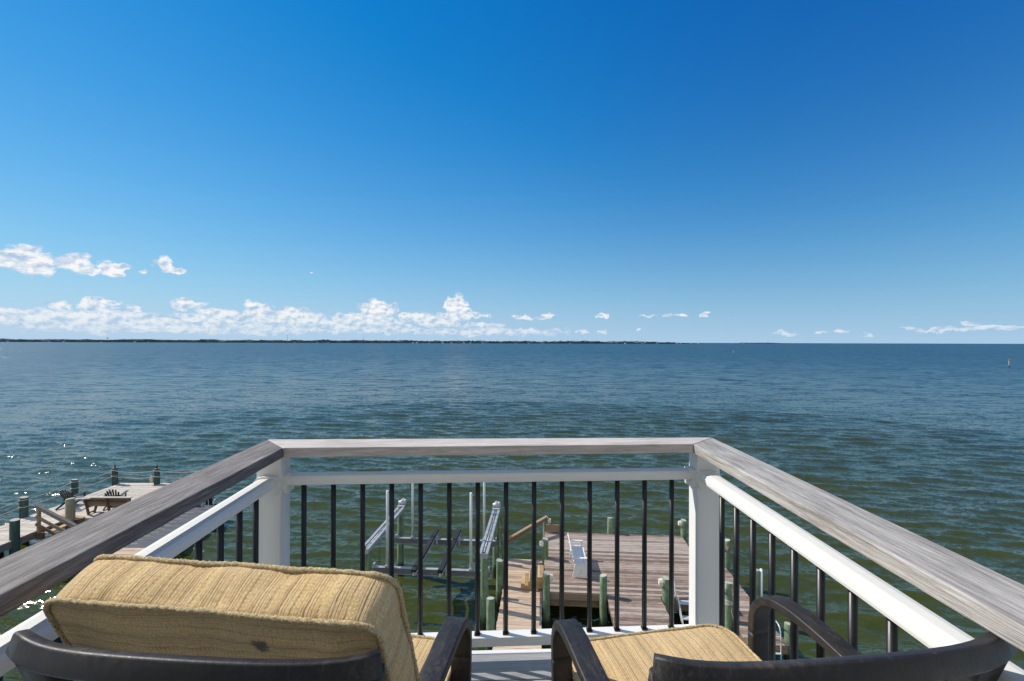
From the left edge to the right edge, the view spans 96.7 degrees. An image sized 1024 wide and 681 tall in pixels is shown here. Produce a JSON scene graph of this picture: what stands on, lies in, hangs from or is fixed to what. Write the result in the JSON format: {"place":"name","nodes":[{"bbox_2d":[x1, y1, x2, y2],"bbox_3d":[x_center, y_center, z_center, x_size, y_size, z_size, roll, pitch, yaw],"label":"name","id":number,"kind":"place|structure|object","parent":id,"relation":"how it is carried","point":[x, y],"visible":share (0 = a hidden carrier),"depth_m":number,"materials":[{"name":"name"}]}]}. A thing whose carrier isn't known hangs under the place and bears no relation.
{"place":"outdoors","nodes":[
{"label":"outdoors","id":0,"kind":"place"},
{"bbox_2d":[170,342,549,343],"bbox_3d":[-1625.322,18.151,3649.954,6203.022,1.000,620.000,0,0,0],"label":"shore","id":1,"kind":"structure","parent":0,"point":[208,342],"depth_m":3339.97,"materials":[{"name":"green plant"}]},
{"bbox_2d":[0,338,694,343],"bbox_3d":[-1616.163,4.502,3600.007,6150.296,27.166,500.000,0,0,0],"label":"woodland","id":2,"kind":"object","parent":1,"relation":"on","point":[293,341],"visible":0.93,"depth_m":3350.63,"materials":[{"name":"green plant"}]},
{"bbox_2d":[471,649,550,680],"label":"balcony floor","id":3,"kind":"structure","parent":0,"point":[515,665],"depth_m":1.76,"materials":[{"name":"wood"}]},
{"bbox_2d":[5,616,471,680],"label":"patio chair","id":4,"kind":"object","parent":3,"relation":"on","point":[31,655],"visible":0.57,"depth_m":0.62,"materials":[{"name":"black metal"}]},
{"bbox_2d":[411,634,450,680],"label":"seat cushion","id":5,"kind":"object","parent":4,"relation":"on","point":[422,644],"visible":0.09,"depth_m":1.17,"materials":[{"name":"fabric"}]},
{"bbox_2d":[43,554,419,680],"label":"back cushion","id":6,"kind":"object","parent":5,"relation":"on","point":[158,605],"visible":0.87,"depth_m":0.71,"materials":[{"name":"fabric"}]},
{"bbox_2d":[0,437,1023,680],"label":"balcony railing","id":7,"kind":"object","parent":3,"relation":"on","point":[990,600],"visible":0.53,"depth_m":1.45,"materials":[{"name":"wood"}]},
{"bbox_2d":[551,595,1017,680],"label":"patio chair","id":8,"kind":"object","parent":3,"relation":"on","point":[988,656],"visible":1,"depth_m":0.63,"materials":[{"name":"black metal"}]},
{"bbox_2d":[572,623,761,680],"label":"seat cushion","id":9,"kind":"object","parent":8,"relation":"on","point":[626,657],"visible":0.66,"depth_m":1.17,"materials":[{"name":"fabric"}]},
{"bbox_2d":[0,342,1023,680],"bbox_3d":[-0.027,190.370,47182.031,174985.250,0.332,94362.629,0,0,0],"label":"water","id":10,"kind":"structure","parent":0,"point":[924,440],"depth_m":48.22,"materials":[{"name":"blue liquid"}]},
{"bbox_2d":[0,464,211,558],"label":"dock","id":11,"kind":"object","parent":10,"relation":"in","point":[15,533],"visible":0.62,"depth_m":20.56,"materials":[{"name":"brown wood"}]},
{"bbox_2d":[35,504,76,539],"bbox_3d":[-19.198,7.772,19.650,1.705,1.722,1.090,0,0,0],"label":"stair","id":12,"kind":"object","parent":11,"relation":"attached to","point":[40,535],"visible":0.81,"depth_m":19.12,"materials":[{"name":"brown wood"}]},
{"bbox_2d":[55,489,86,509],"bbox_3d":[-21.339,7.558,21.989,0.810,0.963,1.005,0,0,-6],"label":"adirondack chair","id":13,"kind":"object","parent":11,"relation":"on","point":[67,493],"visible":0.59,"depth_m":21.81,"materials":[{"name":"grey wood"}]},
{"bbox_2d":[0,474,165,515],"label":"rope","id":14,"kind":"object","parent":11,"relation":"attached to","point":[83,486],"visible":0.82,"depth_m":23.58,"materials":[{"name":"beige fabric"}]},
{"bbox_2d":[1,469,196,507],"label":"rope","id":15,"kind":"object","parent":11,"relation":"attached to","point":[95,477],"visible":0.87,"depth_m":24.55,"materials":[{"name":"beige fabric"}]},
{"bbox_2d":[82,496,132,514],"bbox_3d":[-18.522,7.602,21.100,2.200,0.886,0.735,0,0,0],"label":"bench","id":16,"kind":"object","parent":11,"relation":"on","point":[109,502],"visible":0.7,"depth_m":20.87,"materials":[{"name":"brown wood"}]},
{"bbox_2d":[103,489,128,510],"bbox_3d":[-19.210,7.564,21.991,0.810,0.963,1.005,0,0,-22],"label":"adirondack chair","id":17,"kind":"object","parent":11,"relation":"on","point":[112,492],"visible":0.48,"depth_m":21.77,"materials":[{"name":"grey wood"}]},
{"bbox_2d":[112,505,215,554],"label":"finger pier","id":18,"kind":"structure","parent":10,"relation":"in","point":[142,543],"depth_m":20.21,"materials":[{"name":"wood"}]},
{"bbox_2d":[365,482,502,630],"bbox_3d":[-2.593,7.780,16.380,4.240,5.350,4.138,0,0,4],"label":"lift","id":19,"kind":"object","parent":10,"relation":"in","point":[401,540],"visible":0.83,"depth_m":15.53,"materials":[{"name":"metal"}]},
{"bbox_2d":[486,597,494,649],"bbox_3d":[-0.628,8.964,13.243,0.292,2.970,0.291,0,0,4],"label":"mooring pile","id":20,"kind":"object","parent":10,"relation":"in","point":[490,613],"visible":0.57,"depth_m":13.15,"materials":[{"name":"green wood"}]},
{"bbox_2d":[496,558,502,609],"bbox_3d":[-0.435,9.024,15.767,0.277,2.870,0.280,0,0,4],"label":"mooring pile","id":21,"kind":"object","parent":10,"relation":"in","point":[499,574],"visible":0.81,"depth_m":15.67,"materials":[{"name":"green wood"}]},
{"bbox_2d":[492,515,547,649],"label":"finger pier","id":22,"kind":"structure","parent":10,"relation":"in","point":[519,608],"depth_m":14.89,"materials":[{"name":"brown wood"}]},
{"bbox_2d":[521,565,543,589],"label":"steps","id":23,"kind":"structure","parent":22,"relation":"on","point":[526,582],"depth_m":15.63,"materials":[{"name":"brown wood"}]},
{"bbox_2d":[539,517,688,628],"bbox_3d":[3.711,8.892,12.007,6.104,3.130,14.560,0,0,4],"label":"dock","id":24,"kind":"object","parent":10,"relation":"in","point":[603,579],"visible":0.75,"depth_m":15.58,"materials":[{"name":"brown wood"}]},
{"bbox_2d":[567,534,586,577],"bbox_3d":[2.334,7.604,16.172,0.649,0.930,1.480,0,0,2],"label":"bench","id":25,"kind":"object","parent":24,"relation":"on","point":[577,552],"visible":0.92,"depth_m":15.58,"materials":[{"name":"white plastic"}]},
{"bbox_2d":[674,579,688,623],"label":"boarding steps","id":26,"kind":"structure","parent":24,"relation":"hanging from","point":[683,602],"depth_m":14.06,"materials":[{"name":"metal"}]},
{"bbox_2d":[725,539,789,659],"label":"finger pier","id":27,"kind":"structure","parent":10,"relation":"in","point":[743,612],"depth_m":13.74,"materials":[{"name":"wood"}]},
{"bbox_2d":[725,600,732,616],"bbox_3d":[6.593,8.153,13.805,0.316,0.617,0.321,0,0,4],"label":"rope","id":28,"kind":"object","parent":27,"relation":"attached to","point":[731,603],"visible":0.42,"depth_m":13.70,"materials":[{"name":"beige fabric"}]},
{"bbox_2d":[776,621,781,659],"bbox_3d":[7.276,8.835,12.866,0.456,1.772,0.499,0,0,4],"label":"ladder","id":29,"kind":"object","parent":27,"relation":"attached to","point":[778,653],"visible":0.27,"depth_m":12.63,"materials":[{"name":"metal"}]},
{"bbox_2d":[756,568,762,597],"bbox_3d":[8.017,8.981,14.927,0.298,3.000,0.280,0,0,-29],"label":"mooring pile","id":30,"kind":"object","parent":10,"relation":"in","point":[759,583],"visible":0.27,"depth_m":14.83,"materials":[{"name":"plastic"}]},
{"bbox_2d":[0,0,1023,343],"label":"sky","id":31,"kind":"structure","parent":0,"point":[678,171],"materials":[{"name":"blue"}]},
{"bbox_2d":[780,343,818,343],"bbox_3d":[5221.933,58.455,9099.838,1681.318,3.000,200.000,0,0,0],"label":"headland","id":32,"kind":"structure","parent":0,"point":[799,343],"depth_m":8999.84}
]}

